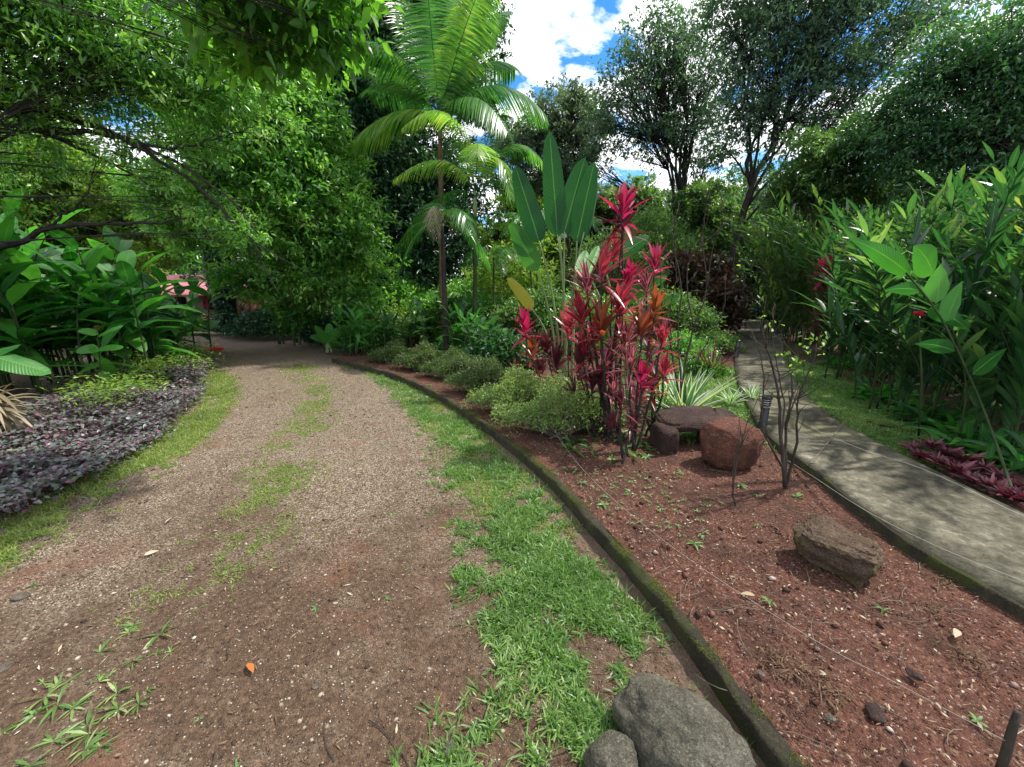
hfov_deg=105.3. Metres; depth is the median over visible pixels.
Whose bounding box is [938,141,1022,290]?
ginger clump
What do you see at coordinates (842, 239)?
ginger clump
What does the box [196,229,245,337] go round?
vine covered trunk
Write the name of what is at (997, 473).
maroon rosette
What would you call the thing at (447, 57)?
tall palm
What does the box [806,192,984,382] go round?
ginger clump
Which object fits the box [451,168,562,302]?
background tree
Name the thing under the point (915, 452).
maroon rosette
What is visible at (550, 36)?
sky
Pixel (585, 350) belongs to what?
cordyline
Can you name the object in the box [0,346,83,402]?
planting soil
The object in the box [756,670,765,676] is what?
loose stone
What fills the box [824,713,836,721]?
loose stone
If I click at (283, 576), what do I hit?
twigs
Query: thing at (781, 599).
twigs
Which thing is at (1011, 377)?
ginger clump
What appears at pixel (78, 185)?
yellowish tree
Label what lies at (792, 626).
string
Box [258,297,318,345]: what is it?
leafy clump
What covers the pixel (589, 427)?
golden shrub
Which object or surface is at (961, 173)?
ginger clump
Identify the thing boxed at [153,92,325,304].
background tree
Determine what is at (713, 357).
spiky plant
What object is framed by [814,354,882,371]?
undergrowth plant
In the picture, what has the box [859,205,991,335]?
ginger clump
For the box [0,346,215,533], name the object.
purple groundcover
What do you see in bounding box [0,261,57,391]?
broadleaf clump
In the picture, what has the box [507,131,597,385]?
paddle leaf plant
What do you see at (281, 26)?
broadleaf tree
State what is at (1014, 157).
ginger clump
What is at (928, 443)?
maroon rosette
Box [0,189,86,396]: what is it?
broadleaf clump
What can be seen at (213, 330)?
leafy shrub
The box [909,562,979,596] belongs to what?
debris clump
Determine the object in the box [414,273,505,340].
leafy shrub
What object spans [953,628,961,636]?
fallen leaf
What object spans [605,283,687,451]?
cordyline
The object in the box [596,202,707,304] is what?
leafy shrub
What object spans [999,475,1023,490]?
maroon rosette
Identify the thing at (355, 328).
leafy clump
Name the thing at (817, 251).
ginger clump
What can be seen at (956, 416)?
undergrowth plant
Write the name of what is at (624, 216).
cordyline
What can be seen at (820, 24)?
spreading tree
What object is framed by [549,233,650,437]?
cordyline
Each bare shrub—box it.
[659,176,739,402]
[732,392,760,505]
[744,295,836,488]
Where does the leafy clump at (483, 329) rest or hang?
on the garden bed
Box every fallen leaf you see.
[144,550,158,554]
[246,663,253,672]
[741,591,754,595]
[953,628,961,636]
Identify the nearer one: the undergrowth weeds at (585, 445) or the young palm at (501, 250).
the undergrowth weeds at (585, 445)
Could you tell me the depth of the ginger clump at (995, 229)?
3.67 m
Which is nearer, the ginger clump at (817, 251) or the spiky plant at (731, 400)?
the spiky plant at (731, 400)
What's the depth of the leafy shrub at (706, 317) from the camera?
8.59 m
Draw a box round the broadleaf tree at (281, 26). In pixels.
[26,0,404,114]
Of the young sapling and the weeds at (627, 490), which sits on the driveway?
the young sapling
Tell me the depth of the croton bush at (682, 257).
11.26 m
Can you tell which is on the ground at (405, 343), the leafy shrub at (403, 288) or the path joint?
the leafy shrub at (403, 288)
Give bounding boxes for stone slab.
[655,406,737,432]
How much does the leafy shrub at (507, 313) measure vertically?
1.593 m
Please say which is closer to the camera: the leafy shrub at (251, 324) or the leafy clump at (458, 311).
the leafy clump at (458, 311)
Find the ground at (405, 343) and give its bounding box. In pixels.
[0,292,620,544]
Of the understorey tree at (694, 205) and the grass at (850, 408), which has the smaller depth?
the grass at (850, 408)
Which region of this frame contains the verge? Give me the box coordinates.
[604,298,1023,512]
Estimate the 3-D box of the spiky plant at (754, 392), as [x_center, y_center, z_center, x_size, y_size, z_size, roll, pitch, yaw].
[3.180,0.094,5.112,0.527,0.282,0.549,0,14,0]
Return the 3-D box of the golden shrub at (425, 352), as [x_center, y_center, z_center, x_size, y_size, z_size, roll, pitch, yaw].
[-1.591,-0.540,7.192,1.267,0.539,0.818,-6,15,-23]
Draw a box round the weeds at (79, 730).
[0,618,176,766]
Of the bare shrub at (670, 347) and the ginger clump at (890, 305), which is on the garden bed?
the bare shrub at (670, 347)
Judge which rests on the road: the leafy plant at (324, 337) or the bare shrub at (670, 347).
the leafy plant at (324, 337)
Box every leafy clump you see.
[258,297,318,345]
[327,304,385,355]
[365,301,437,349]
[399,297,451,345]
[431,301,490,346]
[453,314,507,351]
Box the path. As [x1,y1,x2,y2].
[736,318,1023,604]
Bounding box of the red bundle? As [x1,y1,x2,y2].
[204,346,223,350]
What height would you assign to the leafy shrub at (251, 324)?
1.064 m
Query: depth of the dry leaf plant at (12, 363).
4.03 m
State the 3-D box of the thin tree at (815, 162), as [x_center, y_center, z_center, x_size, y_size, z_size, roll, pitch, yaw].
[8.369,-4.046,10.537,3.799,5.705,2.703,0,14,0]
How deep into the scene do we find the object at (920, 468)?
3.06 m
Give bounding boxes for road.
[82,332,360,362]
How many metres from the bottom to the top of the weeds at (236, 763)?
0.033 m
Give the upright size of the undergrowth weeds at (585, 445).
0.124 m
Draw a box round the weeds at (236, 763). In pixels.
[22,355,535,766]
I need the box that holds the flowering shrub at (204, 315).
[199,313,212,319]
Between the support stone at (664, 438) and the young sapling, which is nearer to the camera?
the support stone at (664, 438)
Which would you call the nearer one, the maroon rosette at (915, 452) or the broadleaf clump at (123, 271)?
the maroon rosette at (915, 452)
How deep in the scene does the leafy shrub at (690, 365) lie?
6.62 m
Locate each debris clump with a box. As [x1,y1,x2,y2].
[746,642,814,690]
[800,658,867,716]
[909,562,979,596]
[914,588,962,624]
[936,627,1000,678]
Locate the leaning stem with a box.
[155,293,174,345]
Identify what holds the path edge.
on the path
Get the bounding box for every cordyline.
[506,305,551,392]
[532,302,599,397]
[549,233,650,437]
[560,328,626,436]
[595,177,651,432]
[600,386,644,463]
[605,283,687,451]
[622,328,686,436]
[631,242,672,400]
[798,252,849,355]
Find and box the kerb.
[331,358,804,766]
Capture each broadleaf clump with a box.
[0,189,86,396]
[0,209,190,389]
[0,226,173,372]
[0,244,203,391]
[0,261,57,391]
[43,266,237,358]
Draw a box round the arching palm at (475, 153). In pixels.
[392,95,542,323]
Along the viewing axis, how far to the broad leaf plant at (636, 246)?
4.72 m
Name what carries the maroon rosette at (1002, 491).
on the verge
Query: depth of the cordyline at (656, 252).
4.58 m
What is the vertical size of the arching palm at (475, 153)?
5.631 m
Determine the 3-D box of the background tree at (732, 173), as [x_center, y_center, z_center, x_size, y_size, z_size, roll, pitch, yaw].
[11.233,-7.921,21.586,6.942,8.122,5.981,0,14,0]
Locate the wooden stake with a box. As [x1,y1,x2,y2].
[995,709,1021,766]
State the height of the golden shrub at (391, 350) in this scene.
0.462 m
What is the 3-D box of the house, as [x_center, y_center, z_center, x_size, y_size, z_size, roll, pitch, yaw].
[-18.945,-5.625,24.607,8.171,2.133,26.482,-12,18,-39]
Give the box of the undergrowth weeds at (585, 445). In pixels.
[545,387,678,462]
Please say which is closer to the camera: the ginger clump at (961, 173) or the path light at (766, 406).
the path light at (766, 406)
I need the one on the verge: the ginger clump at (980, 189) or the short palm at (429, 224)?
the ginger clump at (980, 189)
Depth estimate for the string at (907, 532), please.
2.27 m
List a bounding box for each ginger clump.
[705,184,867,344]
[710,188,857,335]
[751,198,912,325]
[774,205,917,356]
[790,207,1023,414]
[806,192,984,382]
[810,145,1023,382]
[815,179,970,314]
[823,164,991,356]
[842,166,1023,396]
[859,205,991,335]
[900,166,1023,409]
[901,232,1023,445]
[912,151,1023,432]
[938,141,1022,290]
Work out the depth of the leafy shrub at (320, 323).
10.19 m
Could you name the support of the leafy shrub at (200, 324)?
on the road
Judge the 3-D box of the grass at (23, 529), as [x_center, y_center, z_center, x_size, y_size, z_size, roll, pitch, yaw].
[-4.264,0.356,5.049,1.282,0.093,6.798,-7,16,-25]
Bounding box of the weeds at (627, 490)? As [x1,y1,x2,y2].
[555,467,724,538]
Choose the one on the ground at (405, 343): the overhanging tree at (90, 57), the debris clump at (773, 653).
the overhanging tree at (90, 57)
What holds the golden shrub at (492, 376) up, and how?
on the garden bed
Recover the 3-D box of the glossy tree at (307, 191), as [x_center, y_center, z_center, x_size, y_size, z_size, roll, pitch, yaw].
[-5.704,-3.759,8.938,6.151,6.329,4.723,6,15,22]
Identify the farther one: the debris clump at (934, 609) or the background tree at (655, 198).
the background tree at (655, 198)
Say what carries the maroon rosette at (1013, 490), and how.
on the verge
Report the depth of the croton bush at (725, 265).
11.14 m
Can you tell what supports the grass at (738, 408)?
on the garden bed
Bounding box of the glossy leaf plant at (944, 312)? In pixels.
[849,238,1014,499]
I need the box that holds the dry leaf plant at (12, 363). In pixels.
[0,344,57,444]
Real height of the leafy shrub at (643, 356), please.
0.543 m
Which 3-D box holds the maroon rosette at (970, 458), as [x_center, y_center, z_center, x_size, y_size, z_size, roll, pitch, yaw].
[3.854,0.612,3.305,0.322,0.140,0.378,13,19,42]
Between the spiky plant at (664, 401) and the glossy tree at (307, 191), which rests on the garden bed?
the spiky plant at (664, 401)
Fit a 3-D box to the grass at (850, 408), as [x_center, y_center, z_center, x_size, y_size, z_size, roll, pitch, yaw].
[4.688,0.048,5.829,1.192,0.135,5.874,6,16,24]
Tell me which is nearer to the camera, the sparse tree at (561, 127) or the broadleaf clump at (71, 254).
the broadleaf clump at (71, 254)
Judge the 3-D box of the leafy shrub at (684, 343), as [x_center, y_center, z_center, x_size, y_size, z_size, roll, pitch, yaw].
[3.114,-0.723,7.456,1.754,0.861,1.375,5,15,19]
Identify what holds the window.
in the house
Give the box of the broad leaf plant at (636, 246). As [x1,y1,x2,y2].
[575,234,678,404]
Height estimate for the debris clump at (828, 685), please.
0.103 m
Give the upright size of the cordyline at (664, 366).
1.100 m
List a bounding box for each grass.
[0,366,247,576]
[87,363,354,630]
[335,362,753,766]
[643,366,775,449]
[784,356,963,470]
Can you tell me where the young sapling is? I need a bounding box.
[76,325,122,383]
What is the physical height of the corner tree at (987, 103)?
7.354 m
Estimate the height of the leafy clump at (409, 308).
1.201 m
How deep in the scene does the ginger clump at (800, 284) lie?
9.75 m
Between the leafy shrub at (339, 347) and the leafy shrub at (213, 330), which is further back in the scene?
the leafy shrub at (213, 330)
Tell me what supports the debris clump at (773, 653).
on the garden bed
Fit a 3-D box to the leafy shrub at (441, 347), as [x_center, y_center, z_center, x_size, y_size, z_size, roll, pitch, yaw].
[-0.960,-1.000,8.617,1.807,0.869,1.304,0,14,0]
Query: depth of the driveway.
1.99 m
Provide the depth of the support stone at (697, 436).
3.81 m
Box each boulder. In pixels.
[584,729,638,766]
[612,672,755,766]
[699,417,764,470]
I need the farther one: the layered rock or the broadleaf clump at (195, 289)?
the broadleaf clump at (195, 289)
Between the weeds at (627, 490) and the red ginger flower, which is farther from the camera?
the red ginger flower
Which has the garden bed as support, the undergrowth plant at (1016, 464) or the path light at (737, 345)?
the path light at (737, 345)
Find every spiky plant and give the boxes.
[645,375,686,404]
[647,358,738,407]
[683,340,752,370]
[715,379,750,405]
[731,382,772,398]
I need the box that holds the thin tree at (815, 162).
[754,100,925,336]
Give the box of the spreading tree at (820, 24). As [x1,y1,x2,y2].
[666,0,1001,279]
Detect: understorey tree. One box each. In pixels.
[651,175,767,284]
[710,162,811,305]
[751,195,898,322]
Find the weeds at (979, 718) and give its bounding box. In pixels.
[353,332,986,730]
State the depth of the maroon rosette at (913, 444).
3.58 m
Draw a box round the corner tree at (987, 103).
[829,0,1023,213]
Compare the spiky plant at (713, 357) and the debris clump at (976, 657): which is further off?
the spiky plant at (713, 357)
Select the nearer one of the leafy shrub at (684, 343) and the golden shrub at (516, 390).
the golden shrub at (516, 390)
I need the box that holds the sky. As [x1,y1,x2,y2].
[0,0,1023,283]
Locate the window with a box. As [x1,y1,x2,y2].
[207,299,213,309]
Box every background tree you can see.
[117,164,238,297]
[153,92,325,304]
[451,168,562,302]
[513,231,583,302]
[543,179,623,284]
[591,173,677,283]
[598,170,688,291]
[716,159,765,296]
[848,141,990,301]
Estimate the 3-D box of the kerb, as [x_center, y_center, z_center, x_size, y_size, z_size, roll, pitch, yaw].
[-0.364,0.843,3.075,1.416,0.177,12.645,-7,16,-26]
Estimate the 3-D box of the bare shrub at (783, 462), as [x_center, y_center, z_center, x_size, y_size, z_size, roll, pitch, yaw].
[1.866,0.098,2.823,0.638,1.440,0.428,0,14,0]
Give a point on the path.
(938, 511)
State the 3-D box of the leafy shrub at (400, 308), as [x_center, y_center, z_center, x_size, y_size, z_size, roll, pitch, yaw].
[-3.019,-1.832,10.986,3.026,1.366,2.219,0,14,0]
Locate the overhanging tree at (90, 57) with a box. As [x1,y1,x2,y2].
[0,0,318,303]
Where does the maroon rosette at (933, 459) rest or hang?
on the verge
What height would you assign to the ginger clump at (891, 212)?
4.318 m
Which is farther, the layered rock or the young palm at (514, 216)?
the young palm at (514, 216)
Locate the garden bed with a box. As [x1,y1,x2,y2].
[334,322,1023,766]
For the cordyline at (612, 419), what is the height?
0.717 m
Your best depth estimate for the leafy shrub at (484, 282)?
10.41 m
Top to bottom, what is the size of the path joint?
0.001 m
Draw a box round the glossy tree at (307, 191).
[100,42,413,335]
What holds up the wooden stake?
on the garden bed
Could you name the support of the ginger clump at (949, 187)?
on the verge
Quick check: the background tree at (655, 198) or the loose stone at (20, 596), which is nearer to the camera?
the loose stone at (20, 596)
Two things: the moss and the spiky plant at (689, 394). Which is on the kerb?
the moss
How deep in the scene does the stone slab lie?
3.77 m
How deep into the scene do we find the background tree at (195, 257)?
21.46 m
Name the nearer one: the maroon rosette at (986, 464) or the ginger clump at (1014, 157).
the maroon rosette at (986, 464)
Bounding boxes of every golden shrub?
[365,338,415,363]
[389,339,457,370]
[418,346,490,378]
[441,354,531,394]
[460,364,564,416]
[489,369,628,439]
[548,389,627,429]
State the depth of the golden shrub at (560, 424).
3.93 m
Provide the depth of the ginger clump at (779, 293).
11.60 m
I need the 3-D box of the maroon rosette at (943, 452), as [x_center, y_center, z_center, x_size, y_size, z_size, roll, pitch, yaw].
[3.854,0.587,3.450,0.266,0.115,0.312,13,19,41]
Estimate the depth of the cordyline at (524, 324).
5.23 m
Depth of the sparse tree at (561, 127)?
16.18 m
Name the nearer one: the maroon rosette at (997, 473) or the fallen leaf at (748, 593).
the fallen leaf at (748, 593)
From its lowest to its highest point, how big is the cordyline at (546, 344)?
1.327 m
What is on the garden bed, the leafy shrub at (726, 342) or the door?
the leafy shrub at (726, 342)
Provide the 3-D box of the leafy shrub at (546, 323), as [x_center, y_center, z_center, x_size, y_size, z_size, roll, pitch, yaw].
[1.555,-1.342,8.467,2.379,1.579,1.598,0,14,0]
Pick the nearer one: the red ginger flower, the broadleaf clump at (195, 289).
the red ginger flower
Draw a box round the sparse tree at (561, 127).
[484,67,620,291]
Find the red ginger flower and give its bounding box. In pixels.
[913,310,925,435]
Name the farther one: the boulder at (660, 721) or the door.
the door
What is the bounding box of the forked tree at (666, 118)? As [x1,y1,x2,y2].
[569,0,743,218]
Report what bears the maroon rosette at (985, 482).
on the verge
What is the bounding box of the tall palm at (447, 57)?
[341,0,548,334]
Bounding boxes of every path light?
[733,340,740,359]
[758,395,772,428]
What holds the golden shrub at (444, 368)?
on the garden bed
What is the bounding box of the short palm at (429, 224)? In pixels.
[385,202,491,352]
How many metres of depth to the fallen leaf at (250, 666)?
1.67 m
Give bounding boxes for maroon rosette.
[896,438,929,451]
[899,444,940,459]
[915,435,951,450]
[917,449,961,467]
[930,444,963,456]
[931,455,985,477]
[942,446,989,466]
[948,468,991,484]
[960,472,1012,491]
[966,458,1000,472]
[979,478,1023,507]
[984,463,1022,482]
[995,485,1023,502]
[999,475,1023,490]
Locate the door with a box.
[175,297,186,311]
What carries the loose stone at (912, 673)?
on the garden bed
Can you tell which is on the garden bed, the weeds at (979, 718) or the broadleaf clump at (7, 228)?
the weeds at (979, 718)
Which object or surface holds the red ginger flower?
on the verge
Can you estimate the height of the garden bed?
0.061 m
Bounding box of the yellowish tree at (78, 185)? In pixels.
[0,76,187,312]
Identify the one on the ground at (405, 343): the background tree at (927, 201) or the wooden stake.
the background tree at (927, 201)
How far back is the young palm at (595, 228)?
10.94 m
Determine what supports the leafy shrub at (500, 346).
on the garden bed
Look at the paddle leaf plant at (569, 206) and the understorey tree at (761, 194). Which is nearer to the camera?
the paddle leaf plant at (569, 206)
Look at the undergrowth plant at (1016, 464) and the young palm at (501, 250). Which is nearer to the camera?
the undergrowth plant at (1016, 464)
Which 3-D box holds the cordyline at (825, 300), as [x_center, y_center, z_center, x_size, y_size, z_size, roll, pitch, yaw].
[6.450,-1.575,7.994,1.248,2.101,0.968,0,14,0]
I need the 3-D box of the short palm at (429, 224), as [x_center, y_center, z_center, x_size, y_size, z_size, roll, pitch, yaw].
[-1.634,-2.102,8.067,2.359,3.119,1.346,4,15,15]
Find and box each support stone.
[650,422,678,454]
[696,432,700,442]
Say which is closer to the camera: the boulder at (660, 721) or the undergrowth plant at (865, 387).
the boulder at (660, 721)
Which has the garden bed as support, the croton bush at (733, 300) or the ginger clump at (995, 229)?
the croton bush at (733, 300)
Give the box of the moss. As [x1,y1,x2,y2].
[464,410,812,766]
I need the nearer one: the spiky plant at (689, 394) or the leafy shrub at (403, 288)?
the spiky plant at (689, 394)
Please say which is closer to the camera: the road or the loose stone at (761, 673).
the loose stone at (761, 673)
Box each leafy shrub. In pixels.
[151,310,205,333]
[202,316,228,334]
[219,305,291,338]
[247,305,316,337]
[296,314,363,346]
[324,316,401,351]
[362,296,439,342]
[366,271,437,336]
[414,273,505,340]
[432,319,488,352]
[452,238,566,335]
[462,322,543,370]
[484,282,589,351]
[530,285,634,356]
[553,223,673,335]
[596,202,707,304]
[614,283,727,341]
[624,352,683,378]
[634,324,723,361]
[678,354,732,377]
[686,325,746,353]
[740,297,787,319]
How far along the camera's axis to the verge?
5.09 m
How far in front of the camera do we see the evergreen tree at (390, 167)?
11.34 m
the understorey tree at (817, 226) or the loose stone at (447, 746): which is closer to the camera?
the loose stone at (447, 746)
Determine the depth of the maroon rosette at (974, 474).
3.00 m
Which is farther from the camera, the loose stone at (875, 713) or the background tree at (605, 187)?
the background tree at (605, 187)
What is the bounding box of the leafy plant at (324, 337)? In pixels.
[310,323,341,352]
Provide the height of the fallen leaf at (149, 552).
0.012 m
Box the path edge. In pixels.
[734,331,1023,620]
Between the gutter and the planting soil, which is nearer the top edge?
the planting soil
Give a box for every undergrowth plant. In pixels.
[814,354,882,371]
[835,374,935,409]
[871,397,996,439]
[900,420,1023,474]
[903,426,1023,471]
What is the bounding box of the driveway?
[0,347,683,766]
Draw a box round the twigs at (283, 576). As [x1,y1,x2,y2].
[29,356,678,766]
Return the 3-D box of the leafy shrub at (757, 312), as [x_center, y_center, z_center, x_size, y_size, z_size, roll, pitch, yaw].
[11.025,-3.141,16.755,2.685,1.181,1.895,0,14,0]
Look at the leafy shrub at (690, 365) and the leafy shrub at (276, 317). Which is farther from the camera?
the leafy shrub at (276, 317)
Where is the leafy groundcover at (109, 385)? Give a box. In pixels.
[35,336,224,413]
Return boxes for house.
[160,275,294,317]
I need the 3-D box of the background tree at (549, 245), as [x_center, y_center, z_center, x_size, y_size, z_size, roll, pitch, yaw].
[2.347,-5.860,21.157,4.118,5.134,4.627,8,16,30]
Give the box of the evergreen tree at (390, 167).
[187,0,515,319]
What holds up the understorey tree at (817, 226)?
on the verge
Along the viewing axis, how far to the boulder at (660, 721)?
1.30 m
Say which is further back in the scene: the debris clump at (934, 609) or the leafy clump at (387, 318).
the leafy clump at (387, 318)
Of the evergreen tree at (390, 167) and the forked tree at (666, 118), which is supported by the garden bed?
the forked tree at (666, 118)
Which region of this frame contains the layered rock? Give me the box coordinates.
[791,514,883,587]
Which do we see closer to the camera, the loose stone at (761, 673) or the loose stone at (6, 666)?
the loose stone at (761, 673)
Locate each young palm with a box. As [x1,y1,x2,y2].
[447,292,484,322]
[457,245,525,332]
[489,210,544,340]
[540,215,608,290]
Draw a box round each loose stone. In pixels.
[0,661,14,672]
[10,592,30,600]
[311,683,319,688]
[442,741,455,755]
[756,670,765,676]
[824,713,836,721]
[865,702,886,723]
[905,667,922,680]
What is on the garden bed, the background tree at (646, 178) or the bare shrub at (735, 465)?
the bare shrub at (735, 465)
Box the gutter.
[486,436,765,766]
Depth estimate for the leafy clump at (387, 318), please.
9.16 m
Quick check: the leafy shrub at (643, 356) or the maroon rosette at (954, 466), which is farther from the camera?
the leafy shrub at (643, 356)
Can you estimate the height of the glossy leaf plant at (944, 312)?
1.826 m
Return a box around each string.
[551,426,1004,740]
[770,449,1023,581]
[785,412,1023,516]
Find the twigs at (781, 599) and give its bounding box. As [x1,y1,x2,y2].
[363,337,1020,766]
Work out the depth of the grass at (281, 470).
3.18 m
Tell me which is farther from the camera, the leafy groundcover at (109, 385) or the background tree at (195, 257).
the background tree at (195, 257)
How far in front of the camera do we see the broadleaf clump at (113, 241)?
6.18 m
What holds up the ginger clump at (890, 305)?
on the verge
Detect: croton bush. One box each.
[657,240,714,332]
[665,247,740,332]
[686,266,760,335]
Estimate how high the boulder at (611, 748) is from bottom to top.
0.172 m
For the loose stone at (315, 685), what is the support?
on the driveway
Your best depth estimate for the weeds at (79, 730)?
1.51 m
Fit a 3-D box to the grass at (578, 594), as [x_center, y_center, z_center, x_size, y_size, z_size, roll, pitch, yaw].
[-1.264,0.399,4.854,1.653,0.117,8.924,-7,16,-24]
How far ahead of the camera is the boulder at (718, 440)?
3.23 m
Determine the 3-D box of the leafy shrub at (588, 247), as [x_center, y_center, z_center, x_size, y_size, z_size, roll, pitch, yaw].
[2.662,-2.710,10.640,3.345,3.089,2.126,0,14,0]
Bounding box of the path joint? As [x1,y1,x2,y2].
[740,331,844,462]
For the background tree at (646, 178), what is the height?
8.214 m

